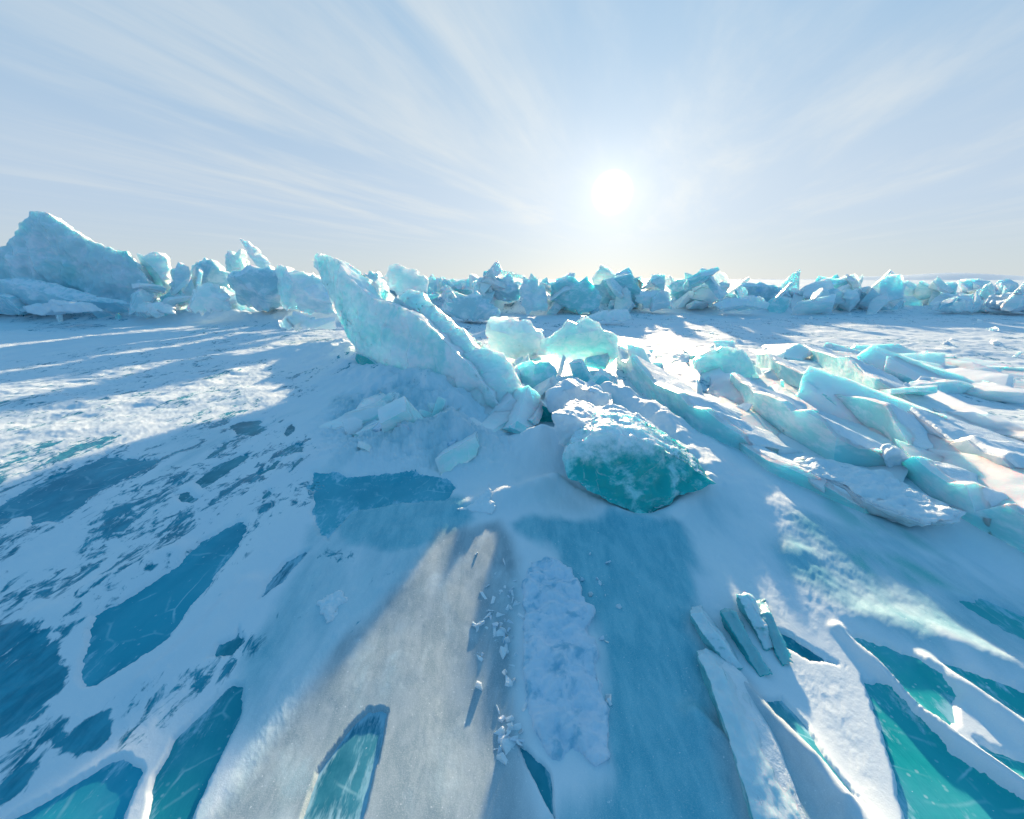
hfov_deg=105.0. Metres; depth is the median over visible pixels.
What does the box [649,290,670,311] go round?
ice rubble
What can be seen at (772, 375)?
broken plate
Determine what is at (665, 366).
broken plate
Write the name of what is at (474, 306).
ridge ice block
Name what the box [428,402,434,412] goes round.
ice chunk
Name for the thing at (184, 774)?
frozen ice slab
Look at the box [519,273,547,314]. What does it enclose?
ridge ice block
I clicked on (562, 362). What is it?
broken plate
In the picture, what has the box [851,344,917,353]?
broken plate
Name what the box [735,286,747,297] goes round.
ice rubble
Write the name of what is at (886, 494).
snowy ice slab
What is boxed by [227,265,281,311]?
ridge ice block
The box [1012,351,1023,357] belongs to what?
ice chunk
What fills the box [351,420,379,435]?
broken plate
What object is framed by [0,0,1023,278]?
sky
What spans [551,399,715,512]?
tilted ice slab
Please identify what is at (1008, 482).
snow
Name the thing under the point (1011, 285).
ice rubble
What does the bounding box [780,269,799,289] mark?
ice rubble
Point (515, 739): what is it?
ice chunk
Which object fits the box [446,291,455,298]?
ice rubble
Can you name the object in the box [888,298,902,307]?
ice rubble
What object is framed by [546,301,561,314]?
ice rubble
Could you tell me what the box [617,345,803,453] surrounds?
tilted ice plate
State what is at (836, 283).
ice rubble
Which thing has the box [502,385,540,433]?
broken plate
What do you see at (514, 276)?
ridge ice block
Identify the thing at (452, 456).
broken plate
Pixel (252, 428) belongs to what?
frozen ice slab
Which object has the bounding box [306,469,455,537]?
frozen ice slab
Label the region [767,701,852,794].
frozen ice slab
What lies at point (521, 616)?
ice chunk
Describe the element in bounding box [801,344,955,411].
tilted ice plate
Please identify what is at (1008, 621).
frozen ice slab
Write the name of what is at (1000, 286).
ice rubble
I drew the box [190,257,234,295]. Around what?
ridge ice block
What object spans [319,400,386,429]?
broken plate
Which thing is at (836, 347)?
broken plate
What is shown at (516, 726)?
ice chunk
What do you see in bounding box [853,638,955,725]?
frozen ice slab
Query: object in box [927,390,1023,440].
broken plate
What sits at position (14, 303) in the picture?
ice rubble
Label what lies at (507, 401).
broken plate
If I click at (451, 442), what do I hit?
ice chunk
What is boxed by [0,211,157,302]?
ridge ice block
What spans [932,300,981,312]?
ridge ice block
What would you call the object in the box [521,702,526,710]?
ice chunk
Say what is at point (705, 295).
ice rubble
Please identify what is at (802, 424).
tilted ice plate
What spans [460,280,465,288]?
ice rubble
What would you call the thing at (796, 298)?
ice rubble
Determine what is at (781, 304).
ice rubble
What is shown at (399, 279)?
ridge ice block
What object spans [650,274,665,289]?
ice rubble
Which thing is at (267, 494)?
frozen ice slab
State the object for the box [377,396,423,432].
broken plate
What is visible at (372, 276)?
ridge ice block
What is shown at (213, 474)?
frozen ice slab
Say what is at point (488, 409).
broken plate
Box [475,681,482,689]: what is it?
ice chunk
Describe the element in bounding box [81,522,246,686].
frozen ice slab
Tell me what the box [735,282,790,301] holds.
ridge ice block
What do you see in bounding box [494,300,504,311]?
ice rubble
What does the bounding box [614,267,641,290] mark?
ice rubble
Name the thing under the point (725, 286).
ridge ice block
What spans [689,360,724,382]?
broken plate
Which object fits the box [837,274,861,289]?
ice rubble
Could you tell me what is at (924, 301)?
ridge ice block
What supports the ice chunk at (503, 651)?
on the snow ground
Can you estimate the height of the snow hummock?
0.658 m
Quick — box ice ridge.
[696,648,805,818]
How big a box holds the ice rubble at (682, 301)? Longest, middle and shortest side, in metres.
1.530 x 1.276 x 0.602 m
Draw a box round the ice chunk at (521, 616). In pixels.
[517,613,524,619]
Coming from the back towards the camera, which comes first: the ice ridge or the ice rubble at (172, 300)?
the ice rubble at (172, 300)
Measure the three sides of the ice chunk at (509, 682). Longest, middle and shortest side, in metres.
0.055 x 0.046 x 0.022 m
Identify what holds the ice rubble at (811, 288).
on the snow ground
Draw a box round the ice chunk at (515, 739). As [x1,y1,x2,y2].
[508,737,524,741]
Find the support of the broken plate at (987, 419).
on the snow ground
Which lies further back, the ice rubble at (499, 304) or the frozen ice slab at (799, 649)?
the ice rubble at (499, 304)
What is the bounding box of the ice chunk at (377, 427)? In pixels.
[370,422,381,431]
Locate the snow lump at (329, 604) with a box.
[317,590,347,622]
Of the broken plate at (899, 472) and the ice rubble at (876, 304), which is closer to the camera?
the broken plate at (899, 472)
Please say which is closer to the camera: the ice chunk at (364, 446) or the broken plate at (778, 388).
the ice chunk at (364, 446)
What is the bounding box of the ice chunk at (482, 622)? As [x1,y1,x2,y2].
[472,620,484,627]
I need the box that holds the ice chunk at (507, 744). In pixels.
[500,735,517,754]
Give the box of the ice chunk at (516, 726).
[513,723,521,729]
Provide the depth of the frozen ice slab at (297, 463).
3.56 m
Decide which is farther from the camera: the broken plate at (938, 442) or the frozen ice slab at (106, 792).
the broken plate at (938, 442)
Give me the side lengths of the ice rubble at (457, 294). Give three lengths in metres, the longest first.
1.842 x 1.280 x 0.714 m
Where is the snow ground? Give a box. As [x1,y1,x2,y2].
[0,280,1023,818]
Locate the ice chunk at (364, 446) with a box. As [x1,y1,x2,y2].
[357,441,371,451]
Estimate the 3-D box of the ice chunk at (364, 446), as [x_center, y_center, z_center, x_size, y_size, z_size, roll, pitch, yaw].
[-1.288,0.408,3.685,0.365,0.069,0.229,31,-25,-10]
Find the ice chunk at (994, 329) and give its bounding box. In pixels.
[989,327,999,330]
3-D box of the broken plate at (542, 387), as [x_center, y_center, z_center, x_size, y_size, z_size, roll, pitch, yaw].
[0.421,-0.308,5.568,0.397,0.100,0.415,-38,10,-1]
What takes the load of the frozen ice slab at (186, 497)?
on the snow ground
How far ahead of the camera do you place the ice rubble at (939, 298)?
20.93 m
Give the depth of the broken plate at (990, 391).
5.52 m
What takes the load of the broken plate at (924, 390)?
on the snow ground
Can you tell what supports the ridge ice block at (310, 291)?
on the snow ground
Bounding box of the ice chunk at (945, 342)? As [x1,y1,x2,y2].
[941,339,951,344]
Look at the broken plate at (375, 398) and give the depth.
5.05 m
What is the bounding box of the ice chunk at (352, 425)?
[342,417,362,434]
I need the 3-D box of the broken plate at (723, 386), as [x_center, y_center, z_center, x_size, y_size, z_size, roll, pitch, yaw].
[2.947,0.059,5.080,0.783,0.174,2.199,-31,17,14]
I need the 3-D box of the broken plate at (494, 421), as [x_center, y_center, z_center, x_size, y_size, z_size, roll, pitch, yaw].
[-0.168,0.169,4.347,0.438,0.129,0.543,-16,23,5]
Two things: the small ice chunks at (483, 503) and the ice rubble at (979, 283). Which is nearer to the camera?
the small ice chunks at (483, 503)
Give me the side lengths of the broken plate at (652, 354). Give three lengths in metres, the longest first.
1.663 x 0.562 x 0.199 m
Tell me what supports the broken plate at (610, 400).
on the snow ground
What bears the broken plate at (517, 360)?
on the snow ground
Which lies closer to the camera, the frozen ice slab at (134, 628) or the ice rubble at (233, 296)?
the frozen ice slab at (134, 628)
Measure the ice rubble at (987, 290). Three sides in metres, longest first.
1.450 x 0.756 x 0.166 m
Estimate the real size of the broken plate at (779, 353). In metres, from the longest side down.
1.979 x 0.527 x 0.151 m
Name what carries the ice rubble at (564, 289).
on the ridge ice block at (581, 296)
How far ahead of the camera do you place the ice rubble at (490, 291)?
18.02 m
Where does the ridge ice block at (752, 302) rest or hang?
on the snow ground
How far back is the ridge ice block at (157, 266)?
16.70 m
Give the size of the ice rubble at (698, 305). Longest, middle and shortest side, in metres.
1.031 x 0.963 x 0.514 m
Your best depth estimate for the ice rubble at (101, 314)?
15.63 m
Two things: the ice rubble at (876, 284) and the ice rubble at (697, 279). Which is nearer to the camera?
the ice rubble at (697, 279)
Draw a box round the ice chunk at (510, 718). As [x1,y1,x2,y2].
[505,715,513,721]
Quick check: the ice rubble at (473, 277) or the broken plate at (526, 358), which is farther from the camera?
the ice rubble at (473, 277)
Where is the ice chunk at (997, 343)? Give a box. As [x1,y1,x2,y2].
[993,341,1001,345]
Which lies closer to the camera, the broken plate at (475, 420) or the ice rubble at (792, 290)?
the broken plate at (475, 420)
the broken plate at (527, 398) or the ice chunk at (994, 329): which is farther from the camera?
the ice chunk at (994, 329)
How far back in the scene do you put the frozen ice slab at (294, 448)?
3.91 m
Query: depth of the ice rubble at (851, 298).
19.20 m
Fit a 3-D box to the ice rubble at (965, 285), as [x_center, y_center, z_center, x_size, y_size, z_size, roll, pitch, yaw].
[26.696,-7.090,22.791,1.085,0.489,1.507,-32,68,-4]
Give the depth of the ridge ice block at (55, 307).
13.62 m
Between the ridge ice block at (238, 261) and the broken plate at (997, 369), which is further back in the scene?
the ridge ice block at (238, 261)
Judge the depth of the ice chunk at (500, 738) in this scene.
1.54 m
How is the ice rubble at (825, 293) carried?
on the snow ground
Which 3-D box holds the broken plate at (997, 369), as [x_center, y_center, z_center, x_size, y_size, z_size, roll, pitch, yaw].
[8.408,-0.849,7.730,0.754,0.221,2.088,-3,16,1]
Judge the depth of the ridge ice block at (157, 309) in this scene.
14.52 m
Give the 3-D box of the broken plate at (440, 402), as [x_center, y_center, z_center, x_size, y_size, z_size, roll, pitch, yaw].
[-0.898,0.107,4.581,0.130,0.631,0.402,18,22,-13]
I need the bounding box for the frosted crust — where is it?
[521,556,610,766]
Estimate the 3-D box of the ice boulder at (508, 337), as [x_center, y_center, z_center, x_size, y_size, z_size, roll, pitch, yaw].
[0.118,-1.418,7.829,1.292,0.862,0.619,0,18,0]
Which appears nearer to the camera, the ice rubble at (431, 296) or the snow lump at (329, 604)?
the snow lump at (329, 604)
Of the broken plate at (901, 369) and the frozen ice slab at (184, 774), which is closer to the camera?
the frozen ice slab at (184, 774)
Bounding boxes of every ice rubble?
[0,293,28,314]
[55,314,62,321]
[92,309,117,317]
[128,288,152,314]
[129,300,151,317]
[131,283,165,293]
[142,266,160,298]
[159,290,187,304]
[162,296,190,304]
[171,275,190,294]
[171,304,181,309]
[196,267,202,285]
[229,294,235,305]
[230,299,256,311]
[426,274,436,294]
[427,294,439,299]
[431,291,437,302]
[435,277,456,293]
[439,276,466,295]
[441,284,456,298]
[441,296,453,315]
[443,288,465,300]
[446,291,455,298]
[455,285,472,294]
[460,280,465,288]
[469,273,478,288]
[473,284,494,302]
[477,277,505,289]
[480,261,502,292]
[488,287,496,300]
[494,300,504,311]
[539,281,551,294]
[541,277,549,285]
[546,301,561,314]
[551,273,574,299]
[589,306,599,313]
[592,265,614,284]
[603,273,640,307]
[606,278,623,298]
[608,300,614,308]
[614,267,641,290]
[614,287,635,311]
[633,276,643,288]
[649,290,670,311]
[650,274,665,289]
[665,275,674,287]
[673,291,694,308]
[683,267,719,290]
[684,273,691,278]
[686,300,711,309]
[689,284,727,303]
[692,285,701,291]
[697,268,725,300]
[714,272,727,282]
[725,293,736,297]
[727,276,749,292]
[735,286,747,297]
[767,294,791,312]
[773,282,793,301]
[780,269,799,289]
[789,288,797,295]
[790,293,804,308]
[790,294,835,314]
[803,278,833,298]
[810,288,822,300]
[810,289,829,313]
[815,276,847,287]
[827,288,844,303]
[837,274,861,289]
[838,284,849,290]
[838,288,859,311]
[843,274,858,289]
[854,288,860,307]
[859,288,879,307]
[861,287,869,294]
[866,293,888,313]
[871,269,894,289]
[879,274,903,300]
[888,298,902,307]
[903,296,922,305]
[914,280,932,299]
[928,282,957,302]
[928,292,959,305]
[929,276,953,293]
[939,296,957,309]
[940,292,972,300]
[957,278,981,293]
[967,287,982,293]
[971,299,985,312]
[972,290,980,308]
[973,280,990,293]
[977,289,1000,294]
[977,308,988,312]
[979,283,994,308]
[986,308,1018,313]
[995,279,1018,291]
[997,283,1008,294]
[1000,282,1023,311]
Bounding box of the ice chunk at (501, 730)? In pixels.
[494,726,505,734]
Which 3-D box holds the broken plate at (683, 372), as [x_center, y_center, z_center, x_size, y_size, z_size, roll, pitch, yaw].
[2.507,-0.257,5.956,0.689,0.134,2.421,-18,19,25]
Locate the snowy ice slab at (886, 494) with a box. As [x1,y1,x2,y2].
[792,456,965,526]
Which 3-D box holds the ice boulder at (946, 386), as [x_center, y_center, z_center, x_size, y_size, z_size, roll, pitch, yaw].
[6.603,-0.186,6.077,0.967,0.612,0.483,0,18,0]
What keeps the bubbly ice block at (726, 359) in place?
on the snow ground
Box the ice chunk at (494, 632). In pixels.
[493,626,496,637]
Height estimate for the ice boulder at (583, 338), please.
0.904 m
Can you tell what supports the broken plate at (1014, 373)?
on the snow ground
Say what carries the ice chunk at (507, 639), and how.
on the snow ground
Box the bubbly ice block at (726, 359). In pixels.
[692,346,758,378]
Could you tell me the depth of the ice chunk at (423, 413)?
4.41 m
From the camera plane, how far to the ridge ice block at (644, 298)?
19.25 m
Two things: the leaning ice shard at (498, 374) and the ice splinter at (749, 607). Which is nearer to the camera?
the ice splinter at (749, 607)
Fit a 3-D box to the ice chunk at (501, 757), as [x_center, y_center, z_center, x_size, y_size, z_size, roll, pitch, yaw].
[-0.033,1.327,1.479,0.043,0.059,0.021,-38,-13,31]
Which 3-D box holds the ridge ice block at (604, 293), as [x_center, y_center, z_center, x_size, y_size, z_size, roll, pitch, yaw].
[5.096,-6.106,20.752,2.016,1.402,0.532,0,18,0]
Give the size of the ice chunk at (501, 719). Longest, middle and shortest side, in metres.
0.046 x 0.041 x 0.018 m
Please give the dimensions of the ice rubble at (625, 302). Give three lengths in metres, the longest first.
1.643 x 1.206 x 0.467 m
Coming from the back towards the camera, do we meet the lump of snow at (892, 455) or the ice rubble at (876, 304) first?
the ice rubble at (876, 304)
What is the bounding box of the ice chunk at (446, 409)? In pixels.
[433,406,456,417]
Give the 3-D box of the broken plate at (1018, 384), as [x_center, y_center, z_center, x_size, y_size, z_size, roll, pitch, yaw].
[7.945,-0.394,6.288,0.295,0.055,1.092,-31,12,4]
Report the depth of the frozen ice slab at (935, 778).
1.44 m
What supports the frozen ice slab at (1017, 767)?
on the snow ground
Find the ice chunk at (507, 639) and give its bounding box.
[503,636,509,643]
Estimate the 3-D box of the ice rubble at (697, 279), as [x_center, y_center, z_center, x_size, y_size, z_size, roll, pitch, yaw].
[8.966,-6.245,18.780,1.487,0.376,1.708,-21,-3,-2]
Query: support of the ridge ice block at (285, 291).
on the snow ground
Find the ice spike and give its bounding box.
[375,277,389,291]
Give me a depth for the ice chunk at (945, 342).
9.97 m
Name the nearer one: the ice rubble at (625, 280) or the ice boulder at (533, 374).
the ice boulder at (533, 374)
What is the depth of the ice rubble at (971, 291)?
22.35 m
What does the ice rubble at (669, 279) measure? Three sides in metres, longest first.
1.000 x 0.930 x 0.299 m
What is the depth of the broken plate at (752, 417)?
4.54 m
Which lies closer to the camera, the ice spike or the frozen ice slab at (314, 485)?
the frozen ice slab at (314, 485)
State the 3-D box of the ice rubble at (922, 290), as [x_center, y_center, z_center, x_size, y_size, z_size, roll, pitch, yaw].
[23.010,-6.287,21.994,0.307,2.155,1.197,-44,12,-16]
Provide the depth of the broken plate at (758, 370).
7.33 m
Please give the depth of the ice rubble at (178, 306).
16.66 m
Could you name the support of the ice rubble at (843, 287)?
on the ridge ice block
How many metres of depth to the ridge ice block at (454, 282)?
23.11 m
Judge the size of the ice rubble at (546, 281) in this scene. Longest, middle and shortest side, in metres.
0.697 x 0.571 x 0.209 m
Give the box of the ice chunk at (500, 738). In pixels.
[498,735,509,743]
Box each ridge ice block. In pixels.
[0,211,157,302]
[0,278,129,314]
[23,299,102,315]
[136,251,171,295]
[136,302,175,317]
[169,262,194,306]
[186,282,230,314]
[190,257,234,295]
[225,249,249,271]
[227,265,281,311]
[240,238,270,267]
[275,264,299,310]
[278,311,336,330]
[288,271,335,314]
[363,271,389,290]
[383,264,428,294]
[446,291,500,322]
[447,278,469,286]
[483,271,519,301]
[488,269,524,280]
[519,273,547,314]
[550,276,601,314]
[589,309,631,322]
[594,280,612,303]
[635,290,672,309]
[641,274,664,290]
[668,279,691,298]
[702,282,729,290]
[713,295,769,310]
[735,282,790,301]
[791,287,808,299]
[856,286,903,309]
[903,281,916,296]
[920,293,973,305]
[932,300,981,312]
[985,292,1023,312]
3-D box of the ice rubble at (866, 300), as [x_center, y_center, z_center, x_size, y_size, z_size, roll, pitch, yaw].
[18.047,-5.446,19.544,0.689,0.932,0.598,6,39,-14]
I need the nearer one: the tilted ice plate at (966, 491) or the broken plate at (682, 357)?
the tilted ice plate at (966, 491)
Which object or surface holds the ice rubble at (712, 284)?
on the snow ground
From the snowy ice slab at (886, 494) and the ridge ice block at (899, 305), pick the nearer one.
the snowy ice slab at (886, 494)
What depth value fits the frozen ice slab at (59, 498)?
3.17 m
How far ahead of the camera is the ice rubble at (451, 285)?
22.10 m
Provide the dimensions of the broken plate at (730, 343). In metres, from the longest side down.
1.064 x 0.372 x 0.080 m
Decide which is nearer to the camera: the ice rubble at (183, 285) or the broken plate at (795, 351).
the broken plate at (795, 351)
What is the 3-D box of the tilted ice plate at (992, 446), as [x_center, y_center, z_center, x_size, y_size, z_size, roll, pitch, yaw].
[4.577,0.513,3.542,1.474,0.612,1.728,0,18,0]
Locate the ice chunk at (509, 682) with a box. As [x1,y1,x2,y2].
[505,675,513,686]
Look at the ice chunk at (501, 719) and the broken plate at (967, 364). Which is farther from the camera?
the broken plate at (967, 364)
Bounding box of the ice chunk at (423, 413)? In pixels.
[419,409,431,416]
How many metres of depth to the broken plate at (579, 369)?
6.20 m
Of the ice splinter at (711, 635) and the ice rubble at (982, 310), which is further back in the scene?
the ice rubble at (982, 310)
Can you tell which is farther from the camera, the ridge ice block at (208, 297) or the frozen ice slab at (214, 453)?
the ridge ice block at (208, 297)
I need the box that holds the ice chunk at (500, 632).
[493,629,504,635]
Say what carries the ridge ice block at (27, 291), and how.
on the snow ground
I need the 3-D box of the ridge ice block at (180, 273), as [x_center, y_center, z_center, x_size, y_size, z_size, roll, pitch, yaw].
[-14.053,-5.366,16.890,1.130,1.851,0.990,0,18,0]
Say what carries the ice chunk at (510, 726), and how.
on the snow ground
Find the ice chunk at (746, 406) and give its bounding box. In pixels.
[736,403,752,410]
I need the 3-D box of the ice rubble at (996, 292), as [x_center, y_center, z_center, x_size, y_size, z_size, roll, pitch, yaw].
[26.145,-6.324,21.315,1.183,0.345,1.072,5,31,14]
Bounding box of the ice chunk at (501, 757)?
[496,752,507,764]
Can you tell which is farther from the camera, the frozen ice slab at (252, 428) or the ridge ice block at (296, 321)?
the ridge ice block at (296, 321)
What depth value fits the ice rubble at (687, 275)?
22.40 m
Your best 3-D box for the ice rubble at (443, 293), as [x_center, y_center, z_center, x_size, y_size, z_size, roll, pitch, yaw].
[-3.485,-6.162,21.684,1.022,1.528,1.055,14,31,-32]
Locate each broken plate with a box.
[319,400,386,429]
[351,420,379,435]
[356,391,385,408]
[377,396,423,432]
[378,392,396,403]
[389,393,400,402]
[431,397,445,416]
[435,431,479,474]
[470,417,482,425]
[482,410,510,432]
[484,406,491,414]
[489,392,516,414]
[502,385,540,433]
[513,354,529,366]
[513,357,523,364]
[514,368,521,383]
[527,400,543,424]
[530,356,541,361]
[533,377,551,394]
[544,375,556,396]
[557,355,565,375]
[569,359,591,381]
[584,353,608,369]
[588,368,612,384]
[609,393,612,403]
[627,344,651,363]
[645,348,666,359]
[651,358,675,363]
[651,362,669,370]
[652,362,662,367]
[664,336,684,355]
[667,362,702,394]
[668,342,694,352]
[671,353,689,362]
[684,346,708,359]
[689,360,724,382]
[689,367,700,382]
[705,376,744,402]
[708,347,761,374]
[710,372,735,384]
[713,340,735,347]
[715,342,729,347]
[719,396,783,442]
[749,349,785,358]
[756,375,798,395]
[760,369,779,380]
[761,343,811,359]
[766,384,818,412]
[796,366,948,423]
[823,342,861,353]
[832,351,857,358]
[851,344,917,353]
[857,345,974,381]
[867,465,908,481]
[869,428,961,452]
[876,385,937,395]
[884,356,971,395]
[895,439,944,462]
[901,352,944,367]
[918,352,957,357]
[922,361,944,368]
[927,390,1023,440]
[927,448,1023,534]
[932,408,1023,441]
[936,411,1023,430]
[945,357,1023,376]
[945,359,1019,379]
[945,364,1001,371]
[945,368,1014,386]
[966,382,1023,402]
[992,366,1023,370]
[1014,379,1023,388]
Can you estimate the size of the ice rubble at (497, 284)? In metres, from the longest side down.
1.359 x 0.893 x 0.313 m
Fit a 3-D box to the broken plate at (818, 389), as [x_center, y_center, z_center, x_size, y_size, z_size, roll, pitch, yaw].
[4.224,0.281,4.438,0.915,0.330,2.829,-30,27,18]
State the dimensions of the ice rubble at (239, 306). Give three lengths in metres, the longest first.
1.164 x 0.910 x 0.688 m
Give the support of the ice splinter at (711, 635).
on the snow ground
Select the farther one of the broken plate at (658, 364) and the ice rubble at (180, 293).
the ice rubble at (180, 293)
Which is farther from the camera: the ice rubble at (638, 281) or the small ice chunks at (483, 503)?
the ice rubble at (638, 281)
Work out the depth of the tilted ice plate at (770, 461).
3.29 m
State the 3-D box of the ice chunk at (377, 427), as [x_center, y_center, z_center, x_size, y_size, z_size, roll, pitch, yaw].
[-1.385,0.225,4.125,0.442,0.336,0.156,27,45,32]
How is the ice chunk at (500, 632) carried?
on the snow ground
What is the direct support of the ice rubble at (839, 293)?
on the snow ground
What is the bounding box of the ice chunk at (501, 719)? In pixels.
[498,715,505,722]
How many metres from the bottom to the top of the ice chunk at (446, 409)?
0.300 m
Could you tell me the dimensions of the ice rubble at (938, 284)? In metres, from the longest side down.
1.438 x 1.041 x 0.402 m
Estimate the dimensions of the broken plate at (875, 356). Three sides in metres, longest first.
2.639 x 0.708 x 0.274 m
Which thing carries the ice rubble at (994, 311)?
on the snow ground
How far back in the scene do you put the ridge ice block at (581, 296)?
18.35 m
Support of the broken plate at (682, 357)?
on the snow ground
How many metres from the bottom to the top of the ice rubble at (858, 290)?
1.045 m
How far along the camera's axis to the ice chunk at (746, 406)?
4.85 m
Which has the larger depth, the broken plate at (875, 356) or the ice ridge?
the broken plate at (875, 356)
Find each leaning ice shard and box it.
[312,253,498,407]
[398,289,520,409]
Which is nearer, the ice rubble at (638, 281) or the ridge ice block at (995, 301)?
the ridge ice block at (995, 301)
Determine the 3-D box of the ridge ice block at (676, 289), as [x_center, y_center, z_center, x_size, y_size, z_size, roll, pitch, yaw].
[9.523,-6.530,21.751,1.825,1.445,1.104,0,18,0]
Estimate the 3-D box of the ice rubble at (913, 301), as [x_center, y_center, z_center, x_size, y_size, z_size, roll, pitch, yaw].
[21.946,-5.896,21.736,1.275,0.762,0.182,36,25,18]
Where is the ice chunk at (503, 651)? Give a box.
[499,646,506,658]
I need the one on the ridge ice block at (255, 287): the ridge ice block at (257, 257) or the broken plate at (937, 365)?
the ridge ice block at (257, 257)
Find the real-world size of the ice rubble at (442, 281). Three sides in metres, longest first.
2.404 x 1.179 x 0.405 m
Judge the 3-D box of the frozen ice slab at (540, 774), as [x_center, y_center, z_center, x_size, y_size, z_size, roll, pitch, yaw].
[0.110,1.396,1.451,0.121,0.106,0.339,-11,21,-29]
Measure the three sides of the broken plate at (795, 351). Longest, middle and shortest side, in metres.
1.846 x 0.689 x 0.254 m
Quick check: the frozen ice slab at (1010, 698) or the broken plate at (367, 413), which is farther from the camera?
the broken plate at (367, 413)
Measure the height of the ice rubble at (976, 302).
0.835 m
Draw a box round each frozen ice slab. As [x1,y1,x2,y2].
[0,456,158,524]
[16,760,142,818]
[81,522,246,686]
[149,686,242,818]
[179,492,197,502]
[195,456,248,487]
[204,440,234,459]
[215,633,244,656]
[230,420,266,435]
[260,461,279,473]
[262,491,271,498]
[262,552,306,596]
[283,445,303,452]
[284,424,294,435]
[289,458,302,472]
[304,712,386,818]
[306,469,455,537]
[308,479,324,493]
[520,747,553,815]
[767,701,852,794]
[781,634,829,662]
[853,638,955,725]
[864,683,1023,818]
[944,664,1023,717]
[959,598,1023,639]
[978,744,1023,777]
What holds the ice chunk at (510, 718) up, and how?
on the snow ground
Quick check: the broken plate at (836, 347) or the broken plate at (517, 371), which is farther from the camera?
the broken plate at (836, 347)
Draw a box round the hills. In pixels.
[448,273,1023,279]
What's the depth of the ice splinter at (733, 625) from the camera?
1.90 m
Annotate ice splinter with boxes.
[689,605,743,670]
[720,608,772,676]
[736,592,773,650]
[756,599,792,665]
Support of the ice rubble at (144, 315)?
on the snow ground
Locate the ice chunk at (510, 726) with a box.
[507,722,514,730]
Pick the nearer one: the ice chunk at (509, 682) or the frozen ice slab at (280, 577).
the ice chunk at (509, 682)
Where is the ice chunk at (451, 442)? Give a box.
[447,439,455,446]
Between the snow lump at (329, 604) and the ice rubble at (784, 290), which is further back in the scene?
the ice rubble at (784, 290)
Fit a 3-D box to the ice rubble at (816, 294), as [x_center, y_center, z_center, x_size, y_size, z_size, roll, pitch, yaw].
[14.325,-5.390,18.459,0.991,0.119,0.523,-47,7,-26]
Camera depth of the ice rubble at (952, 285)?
20.86 m
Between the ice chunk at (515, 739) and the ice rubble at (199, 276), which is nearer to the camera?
the ice chunk at (515, 739)
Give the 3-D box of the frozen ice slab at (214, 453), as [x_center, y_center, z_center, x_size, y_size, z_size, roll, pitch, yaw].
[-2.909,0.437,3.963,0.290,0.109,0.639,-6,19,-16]
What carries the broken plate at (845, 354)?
on the snow ground
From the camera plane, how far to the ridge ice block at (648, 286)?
20.30 m
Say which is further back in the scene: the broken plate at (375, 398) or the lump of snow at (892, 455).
the broken plate at (375, 398)
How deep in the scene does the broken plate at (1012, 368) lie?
7.26 m
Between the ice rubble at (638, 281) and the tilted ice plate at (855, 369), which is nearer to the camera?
the tilted ice plate at (855, 369)
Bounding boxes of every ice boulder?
[485,316,544,358]
[514,361,557,387]
[536,316,618,364]
[540,405,552,421]
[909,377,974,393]
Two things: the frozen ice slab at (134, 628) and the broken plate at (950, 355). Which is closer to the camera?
the frozen ice slab at (134, 628)
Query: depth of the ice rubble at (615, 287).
19.43 m
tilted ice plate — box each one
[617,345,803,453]
[730,372,908,466]
[739,442,870,513]
[756,353,933,449]
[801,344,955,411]
[901,456,1023,552]
[907,407,1023,468]
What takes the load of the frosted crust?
on the snow ground
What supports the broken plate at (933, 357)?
on the snow ground
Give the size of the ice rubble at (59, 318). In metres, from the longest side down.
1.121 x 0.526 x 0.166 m
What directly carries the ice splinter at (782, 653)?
on the snow ground
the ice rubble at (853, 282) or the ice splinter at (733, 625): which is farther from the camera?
the ice rubble at (853, 282)
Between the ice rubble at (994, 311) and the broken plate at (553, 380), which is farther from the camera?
the ice rubble at (994, 311)
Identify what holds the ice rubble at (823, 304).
on the snow ground
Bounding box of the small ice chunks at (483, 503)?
[457,484,495,513]
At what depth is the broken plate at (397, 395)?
4.86 m
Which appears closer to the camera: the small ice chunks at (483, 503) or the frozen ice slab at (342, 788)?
the frozen ice slab at (342, 788)
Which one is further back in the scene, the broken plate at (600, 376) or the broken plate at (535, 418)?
the broken plate at (600, 376)
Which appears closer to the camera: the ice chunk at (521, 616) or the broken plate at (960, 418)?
the ice chunk at (521, 616)
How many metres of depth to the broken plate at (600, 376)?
5.50 m
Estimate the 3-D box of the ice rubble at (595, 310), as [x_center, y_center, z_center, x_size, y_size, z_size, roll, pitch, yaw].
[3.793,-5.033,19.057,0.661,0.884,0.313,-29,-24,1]
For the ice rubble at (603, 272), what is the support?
on the snow ground
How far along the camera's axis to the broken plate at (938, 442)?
3.71 m
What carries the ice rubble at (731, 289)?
on the snow ground
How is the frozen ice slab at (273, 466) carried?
on the snow ground
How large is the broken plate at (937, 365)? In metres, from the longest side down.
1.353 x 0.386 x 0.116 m
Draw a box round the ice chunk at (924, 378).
[918,376,930,379]
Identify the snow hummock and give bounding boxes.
[545,378,609,412]
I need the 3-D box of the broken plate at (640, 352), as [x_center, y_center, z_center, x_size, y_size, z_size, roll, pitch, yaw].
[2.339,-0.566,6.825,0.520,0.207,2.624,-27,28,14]
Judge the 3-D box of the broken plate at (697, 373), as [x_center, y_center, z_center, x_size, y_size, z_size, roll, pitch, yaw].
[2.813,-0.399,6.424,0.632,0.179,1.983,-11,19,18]
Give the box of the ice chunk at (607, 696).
[605,694,610,702]
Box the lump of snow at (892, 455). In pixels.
[880,443,907,467]

